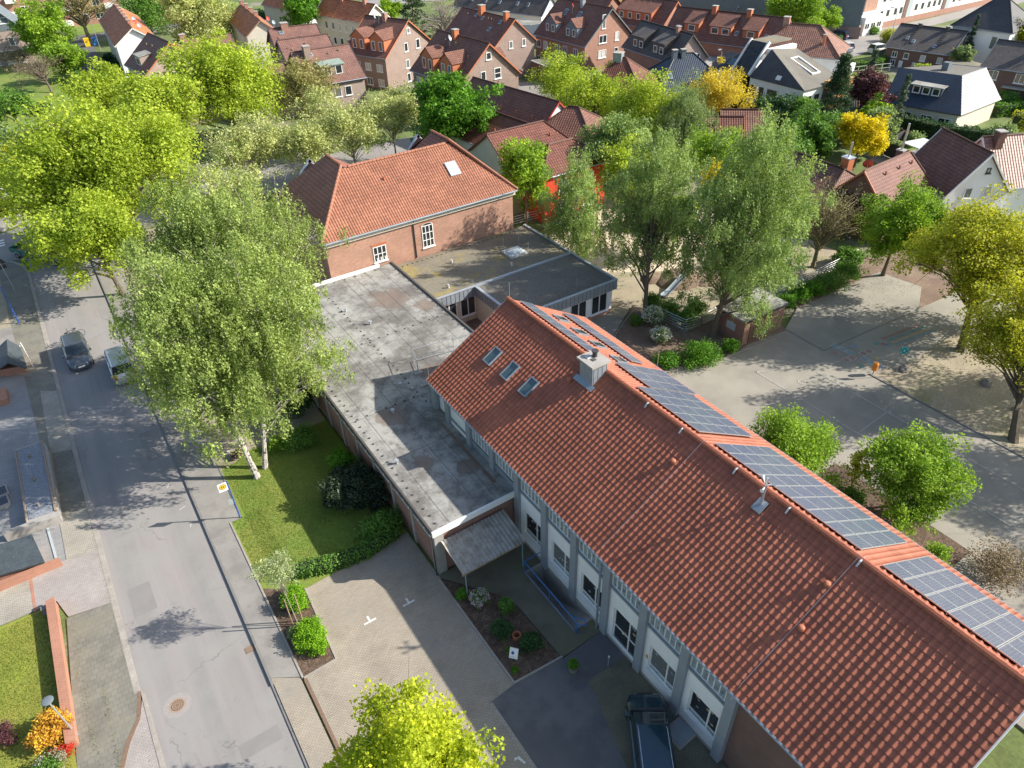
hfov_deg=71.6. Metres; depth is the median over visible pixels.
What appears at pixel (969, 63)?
garage
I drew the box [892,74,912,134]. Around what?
spruce tree
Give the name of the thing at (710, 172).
garden tree
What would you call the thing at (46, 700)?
street lamp
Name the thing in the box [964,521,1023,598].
dry bush
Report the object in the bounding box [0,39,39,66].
bare tree
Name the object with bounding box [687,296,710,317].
bush
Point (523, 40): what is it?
window
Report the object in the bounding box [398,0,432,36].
spruce tree
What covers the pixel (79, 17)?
bare tree
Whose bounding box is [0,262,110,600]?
pavement
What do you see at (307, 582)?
lawn
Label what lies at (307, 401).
bush
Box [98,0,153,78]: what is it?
house
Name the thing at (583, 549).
window
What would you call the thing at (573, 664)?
planter
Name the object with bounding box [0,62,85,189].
lawn
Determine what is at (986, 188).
window
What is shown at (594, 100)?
garden tree
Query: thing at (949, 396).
playground dirt
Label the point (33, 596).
driveway
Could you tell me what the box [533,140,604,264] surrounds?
birch tree
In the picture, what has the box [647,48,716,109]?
bungalow
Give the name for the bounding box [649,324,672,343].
flowering shrub
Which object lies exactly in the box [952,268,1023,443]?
maple tree
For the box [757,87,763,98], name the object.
window
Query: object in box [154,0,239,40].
willow tree
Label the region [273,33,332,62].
house
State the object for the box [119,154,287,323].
birch tree
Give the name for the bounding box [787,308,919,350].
kerb
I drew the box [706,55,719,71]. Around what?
garage
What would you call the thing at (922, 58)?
window
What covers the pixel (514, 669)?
bush
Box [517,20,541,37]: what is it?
flat roof building
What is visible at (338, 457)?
bush
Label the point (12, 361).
porch
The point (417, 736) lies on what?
maple tree
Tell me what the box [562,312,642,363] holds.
solar array
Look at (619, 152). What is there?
garden tree
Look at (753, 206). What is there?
birch tree
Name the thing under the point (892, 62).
window
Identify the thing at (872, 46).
parked car
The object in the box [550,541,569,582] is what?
window
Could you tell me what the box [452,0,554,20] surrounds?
community hall
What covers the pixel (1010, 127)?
garden shrub
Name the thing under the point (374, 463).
window
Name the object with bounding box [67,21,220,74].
road
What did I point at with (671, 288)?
slide
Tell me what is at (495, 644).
planting bed
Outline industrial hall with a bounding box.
[677,0,865,38]
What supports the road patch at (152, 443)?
on the road at (190, 635)
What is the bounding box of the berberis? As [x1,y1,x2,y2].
[46,741,75,761]
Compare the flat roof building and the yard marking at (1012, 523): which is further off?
the flat roof building
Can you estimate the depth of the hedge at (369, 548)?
40.92 m
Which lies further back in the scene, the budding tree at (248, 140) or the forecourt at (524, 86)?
the forecourt at (524, 86)
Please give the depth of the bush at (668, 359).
55.59 m
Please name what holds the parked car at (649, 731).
on the forecourt at (615, 685)
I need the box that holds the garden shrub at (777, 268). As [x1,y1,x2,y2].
[759,261,793,284]
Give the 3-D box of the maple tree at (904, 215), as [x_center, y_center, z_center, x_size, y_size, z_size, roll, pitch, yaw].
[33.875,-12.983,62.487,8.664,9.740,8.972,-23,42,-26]
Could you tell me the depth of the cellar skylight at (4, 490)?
46.47 m
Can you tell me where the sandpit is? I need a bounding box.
[545,202,758,272]
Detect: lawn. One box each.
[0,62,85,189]
[0,610,76,767]
[73,1,238,33]
[222,420,406,589]
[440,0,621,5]
[851,56,893,75]
[893,132,928,150]
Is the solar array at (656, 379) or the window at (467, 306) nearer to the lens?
the solar array at (656, 379)
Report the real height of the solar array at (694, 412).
2.808 m
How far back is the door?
57.74 m
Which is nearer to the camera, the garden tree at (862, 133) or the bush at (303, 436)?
the bush at (303, 436)
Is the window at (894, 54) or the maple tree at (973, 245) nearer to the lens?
the maple tree at (973, 245)
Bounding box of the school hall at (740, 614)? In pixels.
[424,292,1023,767]
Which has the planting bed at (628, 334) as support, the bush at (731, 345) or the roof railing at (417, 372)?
the bush at (731, 345)
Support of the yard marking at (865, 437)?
on the schoolyard at (737, 387)
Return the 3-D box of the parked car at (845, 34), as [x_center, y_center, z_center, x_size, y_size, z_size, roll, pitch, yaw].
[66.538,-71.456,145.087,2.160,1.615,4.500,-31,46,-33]
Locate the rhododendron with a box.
[314,459,391,511]
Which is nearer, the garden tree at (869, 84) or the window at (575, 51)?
the garden tree at (869, 84)
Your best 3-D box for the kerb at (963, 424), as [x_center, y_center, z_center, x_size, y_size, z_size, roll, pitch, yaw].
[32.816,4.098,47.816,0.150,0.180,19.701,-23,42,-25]
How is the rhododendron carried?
on the lawn at (307, 582)
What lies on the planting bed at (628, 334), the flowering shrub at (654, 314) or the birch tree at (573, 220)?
the flowering shrub at (654, 314)
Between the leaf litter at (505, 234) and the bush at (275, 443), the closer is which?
the bush at (275, 443)
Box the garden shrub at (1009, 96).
[998,89,1022,102]
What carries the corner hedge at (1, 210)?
on the ground at (1006, 750)
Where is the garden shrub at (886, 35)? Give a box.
[878,28,895,40]
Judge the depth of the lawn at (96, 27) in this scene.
176.30 m
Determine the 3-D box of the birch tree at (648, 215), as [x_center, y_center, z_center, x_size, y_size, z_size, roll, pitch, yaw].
[11.988,-14.036,60.014,10.083,15.629,10.764,-23,42,-26]
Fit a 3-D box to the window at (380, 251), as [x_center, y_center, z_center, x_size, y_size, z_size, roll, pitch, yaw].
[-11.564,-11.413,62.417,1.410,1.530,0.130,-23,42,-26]
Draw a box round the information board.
[509,647,518,660]
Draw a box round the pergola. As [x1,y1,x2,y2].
[901,138,927,151]
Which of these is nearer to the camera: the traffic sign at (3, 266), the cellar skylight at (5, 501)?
the cellar skylight at (5, 501)
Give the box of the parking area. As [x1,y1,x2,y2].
[306,533,531,767]
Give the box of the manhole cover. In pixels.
[163,692,191,717]
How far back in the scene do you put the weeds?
35.94 m
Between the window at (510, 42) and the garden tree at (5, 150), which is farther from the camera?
the window at (510, 42)
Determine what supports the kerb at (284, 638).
on the ground at (1006, 750)
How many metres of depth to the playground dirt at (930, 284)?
65.84 m
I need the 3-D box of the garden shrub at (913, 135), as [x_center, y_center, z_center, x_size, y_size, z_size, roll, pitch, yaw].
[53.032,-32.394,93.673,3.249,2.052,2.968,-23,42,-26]
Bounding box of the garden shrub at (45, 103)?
[28,102,51,115]
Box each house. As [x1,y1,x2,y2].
[0,5,34,66]
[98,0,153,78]
[124,32,193,78]
[174,33,237,60]
[180,92,214,125]
[229,0,274,68]
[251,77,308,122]
[261,0,316,27]
[266,21,320,62]
[266,62,285,79]
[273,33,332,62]
[285,43,367,117]
[315,0,389,44]
[348,12,430,89]
[409,28,521,106]
[445,4,537,78]
[533,0,631,72]
[576,0,620,10]
[616,0,680,30]
[621,19,709,68]
[667,5,791,56]
[699,115,744,162]
[718,108,765,136]
[761,16,855,73]
[774,142,855,234]
[835,123,937,245]
[884,22,969,66]
[914,127,1009,223]
[950,0,1023,62]
[975,129,1023,215]
[980,39,1023,103]
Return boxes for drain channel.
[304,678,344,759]
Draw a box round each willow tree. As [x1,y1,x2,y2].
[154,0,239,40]
[649,65,722,163]
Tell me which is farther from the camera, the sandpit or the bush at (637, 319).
the sandpit
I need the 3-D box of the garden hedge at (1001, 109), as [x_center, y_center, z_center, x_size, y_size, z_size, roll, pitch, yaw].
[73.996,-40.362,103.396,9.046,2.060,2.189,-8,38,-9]
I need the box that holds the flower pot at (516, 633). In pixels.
[512,631,520,640]
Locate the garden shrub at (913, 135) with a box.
[901,130,927,140]
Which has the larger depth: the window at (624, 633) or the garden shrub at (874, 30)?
the garden shrub at (874, 30)
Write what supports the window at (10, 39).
in the house at (6, 17)
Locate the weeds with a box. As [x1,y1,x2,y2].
[34,300,429,765]
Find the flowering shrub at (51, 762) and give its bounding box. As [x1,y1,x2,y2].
[30,747,67,767]
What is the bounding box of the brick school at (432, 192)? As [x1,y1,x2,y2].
[272,129,517,283]
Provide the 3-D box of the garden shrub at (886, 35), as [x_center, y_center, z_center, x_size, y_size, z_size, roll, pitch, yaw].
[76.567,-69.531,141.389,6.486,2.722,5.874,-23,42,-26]
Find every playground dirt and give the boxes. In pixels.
[784,226,955,308]
[871,308,1023,455]
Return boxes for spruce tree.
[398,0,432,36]
[815,52,854,145]
[855,48,878,110]
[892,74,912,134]
[964,13,980,59]
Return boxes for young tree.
[0,153,38,200]
[244,548,302,625]
[496,136,559,224]
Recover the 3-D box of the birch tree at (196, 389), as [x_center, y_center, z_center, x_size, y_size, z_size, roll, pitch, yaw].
[-18.576,-1.604,43.637,12.075,16.987,10.266,22,43,28]
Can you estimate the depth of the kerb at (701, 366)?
57.61 m
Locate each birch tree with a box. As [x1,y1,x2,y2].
[98,235,302,479]
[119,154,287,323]
[174,192,357,469]
[185,139,355,348]
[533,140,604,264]
[583,123,713,322]
[656,101,837,343]
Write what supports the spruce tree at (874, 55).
on the ground at (1006, 750)
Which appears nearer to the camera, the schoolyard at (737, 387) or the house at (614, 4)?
the schoolyard at (737, 387)
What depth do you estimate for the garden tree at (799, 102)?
96.74 m
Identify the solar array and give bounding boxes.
[520,301,592,350]
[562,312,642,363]
[615,362,696,394]
[637,386,752,436]
[715,443,906,549]
[882,556,1023,667]
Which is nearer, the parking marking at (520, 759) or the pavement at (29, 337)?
the parking marking at (520, 759)
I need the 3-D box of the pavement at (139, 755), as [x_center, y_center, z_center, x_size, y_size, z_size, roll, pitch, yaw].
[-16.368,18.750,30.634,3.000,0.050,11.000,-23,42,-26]
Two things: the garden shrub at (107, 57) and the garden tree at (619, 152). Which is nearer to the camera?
the garden tree at (619, 152)
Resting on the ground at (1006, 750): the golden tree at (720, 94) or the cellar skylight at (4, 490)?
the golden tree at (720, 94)
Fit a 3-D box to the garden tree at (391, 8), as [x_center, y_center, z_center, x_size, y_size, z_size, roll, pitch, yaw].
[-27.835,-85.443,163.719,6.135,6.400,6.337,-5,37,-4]
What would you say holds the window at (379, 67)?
in the house at (387, 50)
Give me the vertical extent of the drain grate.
0.040 m
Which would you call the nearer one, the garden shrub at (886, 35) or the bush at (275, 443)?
the bush at (275, 443)
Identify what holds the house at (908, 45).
on the ground at (1006, 750)
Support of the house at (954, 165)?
on the ground at (1006, 750)
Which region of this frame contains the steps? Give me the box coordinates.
[539,582,591,629]
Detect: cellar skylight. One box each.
[0,484,9,496]
[0,494,11,509]
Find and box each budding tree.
[187,155,268,228]
[199,109,299,199]
[263,118,345,176]
[269,55,341,117]
[285,82,348,152]
[303,89,400,162]
[362,79,420,152]
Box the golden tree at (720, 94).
[686,56,758,114]
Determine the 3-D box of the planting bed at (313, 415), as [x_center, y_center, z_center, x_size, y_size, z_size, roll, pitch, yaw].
[-26.153,-7.605,65.861,14.300,0.135,43.000,-23,42,-26]
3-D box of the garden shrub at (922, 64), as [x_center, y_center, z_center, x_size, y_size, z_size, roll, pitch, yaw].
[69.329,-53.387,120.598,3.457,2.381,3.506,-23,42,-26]
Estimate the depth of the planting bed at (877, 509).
42.33 m
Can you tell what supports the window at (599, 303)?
in the classroom annex
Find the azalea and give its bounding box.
[468,587,490,609]
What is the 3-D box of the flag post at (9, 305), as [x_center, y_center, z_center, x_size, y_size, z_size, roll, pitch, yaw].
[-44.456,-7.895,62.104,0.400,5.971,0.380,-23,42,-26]
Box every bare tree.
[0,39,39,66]
[1,51,67,92]
[38,0,110,41]
[410,0,461,35]
[789,170,872,268]
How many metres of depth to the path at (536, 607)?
39.33 m
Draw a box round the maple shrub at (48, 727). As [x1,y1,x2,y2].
[21,705,73,755]
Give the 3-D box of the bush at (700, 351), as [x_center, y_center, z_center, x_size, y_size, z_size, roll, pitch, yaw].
[14.815,-2.581,55.810,4.338,1.980,3.802,-23,42,-26]
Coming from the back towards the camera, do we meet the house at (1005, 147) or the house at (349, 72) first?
the house at (349, 72)
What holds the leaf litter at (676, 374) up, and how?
on the schoolyard at (737, 387)
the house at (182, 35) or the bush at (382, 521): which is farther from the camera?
the house at (182, 35)
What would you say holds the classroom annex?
on the ground at (1006, 750)
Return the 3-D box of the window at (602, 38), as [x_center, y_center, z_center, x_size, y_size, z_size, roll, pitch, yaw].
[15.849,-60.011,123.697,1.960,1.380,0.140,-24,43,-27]
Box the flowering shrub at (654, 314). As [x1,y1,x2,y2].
[641,304,664,325]
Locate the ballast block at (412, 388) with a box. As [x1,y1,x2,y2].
[410,383,426,390]
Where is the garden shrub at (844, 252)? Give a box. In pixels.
[829,246,864,264]
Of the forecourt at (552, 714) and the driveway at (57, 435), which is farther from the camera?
the driveway at (57, 435)
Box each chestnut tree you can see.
[279,0,321,25]
[407,69,504,142]
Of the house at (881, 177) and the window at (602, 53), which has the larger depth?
the window at (602, 53)
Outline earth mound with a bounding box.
[640,267,719,290]
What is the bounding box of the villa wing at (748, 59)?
[711,35,791,107]
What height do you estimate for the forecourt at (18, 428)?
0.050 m
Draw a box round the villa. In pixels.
[730,43,853,110]
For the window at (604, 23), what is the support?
in the house at (599, 35)
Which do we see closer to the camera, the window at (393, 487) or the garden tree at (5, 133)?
the window at (393, 487)
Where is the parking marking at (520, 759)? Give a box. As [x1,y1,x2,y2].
[514,756,525,763]
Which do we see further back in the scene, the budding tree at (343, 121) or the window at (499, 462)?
the budding tree at (343, 121)
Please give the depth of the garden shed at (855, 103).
101.17 m
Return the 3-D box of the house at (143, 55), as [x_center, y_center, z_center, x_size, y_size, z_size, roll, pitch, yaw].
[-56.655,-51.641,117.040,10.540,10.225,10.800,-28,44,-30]
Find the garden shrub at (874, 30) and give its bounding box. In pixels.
[869,26,880,34]
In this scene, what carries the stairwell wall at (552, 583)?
on the ground at (1006, 750)
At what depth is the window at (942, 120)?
97.13 m
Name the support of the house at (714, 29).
on the ground at (1006, 750)
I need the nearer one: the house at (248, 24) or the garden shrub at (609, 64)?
the garden shrub at (609, 64)
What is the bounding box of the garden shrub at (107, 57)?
[100,52,116,61]
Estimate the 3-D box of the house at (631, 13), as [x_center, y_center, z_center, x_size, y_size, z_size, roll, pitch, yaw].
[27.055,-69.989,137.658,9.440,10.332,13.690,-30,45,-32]
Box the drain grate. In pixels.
[245,644,255,653]
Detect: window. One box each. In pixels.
[4,51,27,64]
[8,37,16,45]
[334,87,342,96]
[344,85,352,95]
[357,439,370,458]
[365,62,371,70]
[367,77,373,85]
[372,244,388,263]
[374,463,389,482]
[376,64,382,72]
[378,79,384,87]
[393,487,408,508]
[404,42,408,52]
[406,59,409,68]
[407,72,410,81]
[413,513,429,536]
[415,38,420,48]
[419,221,435,249]
[446,302,457,316]
[460,296,476,318]
[472,430,487,454]
[481,71,485,79]
[486,52,491,60]
[494,67,500,79]
[496,455,512,480]
[509,41,513,49]
[521,480,539,508]
[522,38,525,46]
[523,512,540,551]
[536,39,540,47]
[543,40,547,48]
[549,509,570,539]
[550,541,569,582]
[570,300,587,318]
[573,48,577,57]
[579,540,603,573]
[579,574,601,616]
[590,292,607,316]
[598,34,606,44]
[598,49,606,58]
[602,14,605,29]
[612,575,640,611]
[612,608,636,657]
[615,31,618,40]
[645,647,675,695]
[649,613,681,654]
[684,690,718,742]
[690,656,727,701]
[726,319,735,330]
[746,84,754,97]
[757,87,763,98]
[766,89,775,99]
[888,59,895,65]
[891,51,897,57]
[902,53,909,59]
[919,55,925,61]
[920,114,932,119]
[935,57,942,64]
[937,117,951,122]
[961,187,973,199]
[980,186,992,197]
[985,168,991,174]
[987,36,997,49]
[989,70,998,80]
[1012,74,1023,84]
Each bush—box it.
[0,718,19,747]
[231,447,241,458]
[268,435,287,451]
[272,379,314,421]
[277,582,311,614]
[279,420,320,453]
[286,625,297,639]
[291,614,329,656]
[323,445,361,469]
[352,505,403,543]
[455,587,467,600]
[488,618,514,641]
[497,596,515,617]
[511,665,518,673]
[518,630,545,655]
[629,312,644,325]
[641,291,664,307]
[650,349,680,370]
[661,297,680,317]
[674,303,698,325]
[677,338,724,371]
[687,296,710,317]
[721,336,741,353]
[778,292,797,310]
[785,285,814,303]
[803,279,830,296]
[812,267,850,293]
[832,481,867,506]
[833,256,869,282]
[924,539,953,566]
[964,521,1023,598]
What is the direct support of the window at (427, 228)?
in the brick school at (432, 192)
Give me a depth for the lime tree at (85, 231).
61.35 m
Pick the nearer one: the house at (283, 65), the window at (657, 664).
the window at (657, 664)
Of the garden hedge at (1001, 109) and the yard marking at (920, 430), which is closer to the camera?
the yard marking at (920, 430)
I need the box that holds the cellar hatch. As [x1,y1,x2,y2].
[670,716,695,749]
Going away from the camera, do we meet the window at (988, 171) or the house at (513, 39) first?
the window at (988, 171)
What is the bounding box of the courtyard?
[465,318,482,330]
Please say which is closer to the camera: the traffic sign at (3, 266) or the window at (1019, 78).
the traffic sign at (3, 266)
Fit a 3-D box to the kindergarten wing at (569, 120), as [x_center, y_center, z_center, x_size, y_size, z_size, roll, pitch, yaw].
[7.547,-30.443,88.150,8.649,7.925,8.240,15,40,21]
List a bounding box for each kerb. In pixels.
[0,159,299,231]
[5,260,29,273]
[28,273,139,693]
[91,259,273,685]
[120,691,140,767]
[140,690,165,767]
[216,463,241,517]
[230,522,303,679]
[272,685,309,767]
[304,588,337,678]
[439,579,562,683]
[489,702,536,767]
[614,306,775,368]
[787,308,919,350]
[869,373,1023,457]
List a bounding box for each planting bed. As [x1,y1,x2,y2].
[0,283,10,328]
[115,215,324,461]
[262,588,334,675]
[441,579,558,680]
[613,305,786,367]
[817,463,970,565]
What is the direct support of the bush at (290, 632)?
on the planting bed at (272, 595)
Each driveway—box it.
[0,550,110,625]
[0,580,31,623]
[29,579,36,611]
[40,391,71,452]
[60,508,96,559]
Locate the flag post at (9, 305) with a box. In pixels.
[0,286,19,322]
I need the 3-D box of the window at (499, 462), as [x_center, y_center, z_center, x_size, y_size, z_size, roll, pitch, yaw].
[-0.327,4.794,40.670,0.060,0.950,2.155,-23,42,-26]
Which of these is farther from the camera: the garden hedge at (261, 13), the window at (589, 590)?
the garden hedge at (261, 13)
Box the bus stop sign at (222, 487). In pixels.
[217,481,239,517]
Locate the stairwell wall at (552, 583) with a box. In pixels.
[524,563,586,630]
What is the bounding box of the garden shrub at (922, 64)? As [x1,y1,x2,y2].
[914,63,930,65]
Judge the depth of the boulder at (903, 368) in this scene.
54.40 m
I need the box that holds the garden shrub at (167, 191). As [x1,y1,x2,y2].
[144,180,178,202]
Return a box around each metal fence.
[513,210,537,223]
[660,307,716,330]
[769,249,858,296]
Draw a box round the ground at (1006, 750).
[0,0,1023,767]
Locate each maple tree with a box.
[322,670,505,767]
[853,170,953,275]
[889,179,1023,352]
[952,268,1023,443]
[990,203,1023,317]
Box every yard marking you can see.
[755,371,1007,523]
[756,361,839,371]
[817,372,1023,489]
[858,412,886,432]
[1008,516,1023,525]
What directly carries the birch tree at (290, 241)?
on the planting bed at (313, 415)
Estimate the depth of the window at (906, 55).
124.86 m
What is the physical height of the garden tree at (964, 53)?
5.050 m
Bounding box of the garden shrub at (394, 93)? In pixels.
[381,89,405,100]
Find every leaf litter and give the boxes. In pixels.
[266,266,1023,674]
[398,227,607,301]
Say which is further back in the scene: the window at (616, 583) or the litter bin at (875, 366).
the litter bin at (875, 366)
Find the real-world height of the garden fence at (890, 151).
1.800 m
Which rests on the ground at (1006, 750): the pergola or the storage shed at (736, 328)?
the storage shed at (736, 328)
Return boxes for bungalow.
[588,51,658,117]
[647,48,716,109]
[886,61,1001,126]
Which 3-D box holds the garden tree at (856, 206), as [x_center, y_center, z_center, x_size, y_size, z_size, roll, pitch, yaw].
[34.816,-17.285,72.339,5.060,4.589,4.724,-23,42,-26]
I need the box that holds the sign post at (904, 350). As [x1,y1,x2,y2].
[895,347,909,374]
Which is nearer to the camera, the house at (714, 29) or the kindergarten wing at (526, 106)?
the kindergarten wing at (526, 106)
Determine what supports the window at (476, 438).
in the school hall at (740, 614)
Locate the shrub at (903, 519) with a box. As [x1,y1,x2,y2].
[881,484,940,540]
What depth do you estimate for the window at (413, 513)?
40.28 m
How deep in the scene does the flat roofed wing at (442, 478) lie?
47.49 m
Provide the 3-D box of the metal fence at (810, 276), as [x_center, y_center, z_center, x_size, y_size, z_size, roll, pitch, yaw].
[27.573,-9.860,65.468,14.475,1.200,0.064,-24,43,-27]
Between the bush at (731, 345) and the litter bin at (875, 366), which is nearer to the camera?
the litter bin at (875, 366)
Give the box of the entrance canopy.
[441,509,525,595]
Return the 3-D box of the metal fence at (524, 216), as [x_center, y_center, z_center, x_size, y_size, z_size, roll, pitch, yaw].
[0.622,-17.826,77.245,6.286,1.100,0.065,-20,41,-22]
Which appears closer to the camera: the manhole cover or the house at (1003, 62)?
the manhole cover
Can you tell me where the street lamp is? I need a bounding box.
[41,695,77,734]
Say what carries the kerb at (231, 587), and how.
on the ground at (1006, 750)
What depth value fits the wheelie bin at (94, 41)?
158.08 m
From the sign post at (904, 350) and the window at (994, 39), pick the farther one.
the window at (994, 39)
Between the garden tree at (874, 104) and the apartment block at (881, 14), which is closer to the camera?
the garden tree at (874, 104)
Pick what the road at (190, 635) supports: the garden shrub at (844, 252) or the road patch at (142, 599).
the road patch at (142, 599)
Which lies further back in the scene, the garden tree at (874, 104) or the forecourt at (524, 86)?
the forecourt at (524, 86)
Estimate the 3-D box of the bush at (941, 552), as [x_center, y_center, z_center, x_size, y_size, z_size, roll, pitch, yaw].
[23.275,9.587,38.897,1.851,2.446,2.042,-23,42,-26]
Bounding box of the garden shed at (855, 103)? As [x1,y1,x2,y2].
[828,98,859,119]
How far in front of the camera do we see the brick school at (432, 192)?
63.44 m
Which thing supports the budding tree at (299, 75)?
on the ground at (1006, 750)
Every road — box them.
[0,136,414,260]
[27,255,305,767]
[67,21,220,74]
[265,0,441,20]
[843,0,1023,56]
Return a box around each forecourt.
[0,326,25,389]
[0,386,65,561]
[490,631,626,767]
[519,81,567,98]
[589,657,727,767]
[864,148,915,163]
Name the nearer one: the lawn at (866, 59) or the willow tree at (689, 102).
the willow tree at (689, 102)
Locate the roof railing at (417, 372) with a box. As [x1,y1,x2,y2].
[412,333,470,375]
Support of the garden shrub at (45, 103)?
on the ground at (1006, 750)
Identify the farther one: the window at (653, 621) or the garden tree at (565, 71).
the garden tree at (565, 71)
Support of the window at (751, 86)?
in the villa
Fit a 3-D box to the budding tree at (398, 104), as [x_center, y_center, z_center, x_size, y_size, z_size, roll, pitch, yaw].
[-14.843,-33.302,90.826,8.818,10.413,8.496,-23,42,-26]
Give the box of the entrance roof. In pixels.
[0,528,62,591]
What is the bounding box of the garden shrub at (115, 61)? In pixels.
[108,58,120,71]
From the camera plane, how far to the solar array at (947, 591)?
28.60 m
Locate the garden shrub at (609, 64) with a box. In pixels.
[604,59,612,68]
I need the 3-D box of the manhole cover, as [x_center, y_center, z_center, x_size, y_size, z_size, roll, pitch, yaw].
[-16.337,15.689,34.682,1.320,0.032,1.320,-23,42,-26]
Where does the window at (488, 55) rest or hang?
in the house at (447, 51)
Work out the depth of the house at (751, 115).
91.93 m
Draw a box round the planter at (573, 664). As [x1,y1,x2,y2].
[568,658,578,673]
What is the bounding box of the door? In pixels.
[747,320,759,342]
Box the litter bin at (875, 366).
[872,362,878,373]
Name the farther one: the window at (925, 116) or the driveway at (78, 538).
the window at (925, 116)
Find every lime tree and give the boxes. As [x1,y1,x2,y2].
[0,68,222,272]
[18,182,146,295]
[60,56,135,118]
[105,69,210,177]
[156,21,293,134]
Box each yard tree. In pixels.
[746,403,844,486]
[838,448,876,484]
[851,419,981,527]
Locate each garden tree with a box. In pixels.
[0,86,35,129]
[0,116,48,157]
[0,143,17,164]
[7,0,79,67]
[38,40,88,76]
[107,0,172,35]
[378,0,401,17]
[524,42,591,111]
[558,66,633,118]
[574,109,653,198]
[595,133,651,219]
[602,67,684,137]
[661,196,698,248]
[678,121,744,170]
[700,157,725,217]
[746,121,815,166]
[748,91,796,129]
[762,0,830,27]
[785,100,842,157]
[789,93,820,117]
[819,5,843,29]
[832,110,891,167]
[834,190,871,235]
[848,65,897,107]
[859,92,893,114]
[863,105,902,155]
[949,44,976,61]
[1017,19,1023,41]
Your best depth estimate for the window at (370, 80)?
124.39 m
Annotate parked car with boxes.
[8,243,28,258]
[28,243,67,265]
[60,331,94,370]
[102,345,137,384]
[625,693,675,767]
[832,30,849,39]
[845,41,854,51]
[867,43,885,52]
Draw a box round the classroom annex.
[397,224,617,321]
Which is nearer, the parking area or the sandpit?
the parking area
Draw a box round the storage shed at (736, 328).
[716,288,788,345]
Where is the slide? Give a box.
[660,275,686,296]
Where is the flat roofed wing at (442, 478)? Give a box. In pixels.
[284,261,514,574]
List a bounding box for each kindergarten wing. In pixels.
[438,111,528,153]
[467,76,564,122]
[468,120,570,214]
[523,137,610,223]
[546,105,605,143]
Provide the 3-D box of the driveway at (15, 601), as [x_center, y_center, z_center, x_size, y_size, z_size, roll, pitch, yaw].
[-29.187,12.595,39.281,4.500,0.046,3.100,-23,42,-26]
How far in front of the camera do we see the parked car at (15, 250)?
74.16 m
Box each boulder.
[898,365,909,372]
[980,378,993,387]
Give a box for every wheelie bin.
[82,37,90,46]
[91,36,98,45]
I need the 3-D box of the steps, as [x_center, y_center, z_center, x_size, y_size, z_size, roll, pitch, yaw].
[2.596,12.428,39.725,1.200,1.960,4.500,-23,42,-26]
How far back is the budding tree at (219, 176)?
70.26 m
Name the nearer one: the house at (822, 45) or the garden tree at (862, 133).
the garden tree at (862, 133)
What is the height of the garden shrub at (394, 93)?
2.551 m
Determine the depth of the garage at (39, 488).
45.74 m
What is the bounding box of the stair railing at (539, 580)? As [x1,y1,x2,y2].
[524,552,586,633]
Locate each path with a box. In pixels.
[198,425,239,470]
[439,543,599,658]
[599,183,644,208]
[609,237,841,332]
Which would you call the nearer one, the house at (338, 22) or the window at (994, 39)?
the window at (994, 39)
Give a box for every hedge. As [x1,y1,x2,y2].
[0,196,38,216]
[68,66,80,80]
[253,8,265,19]
[294,525,401,579]
[853,53,887,71]
[896,111,1011,141]
[991,99,1023,117]
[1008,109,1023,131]
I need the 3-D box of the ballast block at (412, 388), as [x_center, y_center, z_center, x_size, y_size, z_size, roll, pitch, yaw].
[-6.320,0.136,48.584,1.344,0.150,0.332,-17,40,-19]
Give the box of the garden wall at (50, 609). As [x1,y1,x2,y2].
[40,597,78,747]
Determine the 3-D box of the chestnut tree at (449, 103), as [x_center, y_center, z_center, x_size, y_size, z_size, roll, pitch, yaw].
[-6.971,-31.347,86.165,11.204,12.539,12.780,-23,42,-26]
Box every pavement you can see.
[0,152,309,229]
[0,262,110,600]
[67,603,137,767]
[90,255,301,677]
[125,701,159,767]
[272,677,337,767]
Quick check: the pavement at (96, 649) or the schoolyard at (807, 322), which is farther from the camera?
the schoolyard at (807, 322)
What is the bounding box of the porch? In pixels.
[0,339,26,405]
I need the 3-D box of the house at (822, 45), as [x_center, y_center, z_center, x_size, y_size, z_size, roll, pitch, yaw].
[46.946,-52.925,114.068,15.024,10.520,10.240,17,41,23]
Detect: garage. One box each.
[3,440,63,540]
[531,57,560,82]
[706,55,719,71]
[950,60,981,66]
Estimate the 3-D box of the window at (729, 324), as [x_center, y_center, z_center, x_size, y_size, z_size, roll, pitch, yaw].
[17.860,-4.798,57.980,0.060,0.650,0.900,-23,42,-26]
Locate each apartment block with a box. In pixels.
[0,0,121,25]
[859,0,990,35]
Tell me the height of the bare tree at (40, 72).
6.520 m
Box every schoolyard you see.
[590,293,1023,730]
[786,272,921,348]
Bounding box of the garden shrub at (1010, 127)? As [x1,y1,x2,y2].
[986,122,1019,132]
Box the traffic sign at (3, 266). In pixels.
[0,259,14,289]
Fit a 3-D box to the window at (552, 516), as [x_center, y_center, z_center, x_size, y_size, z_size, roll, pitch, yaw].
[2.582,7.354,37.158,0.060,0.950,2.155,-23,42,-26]
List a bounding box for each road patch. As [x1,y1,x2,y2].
[127,581,157,617]
[138,428,167,461]
[238,724,282,760]
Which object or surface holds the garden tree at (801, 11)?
on the ground at (1006, 750)

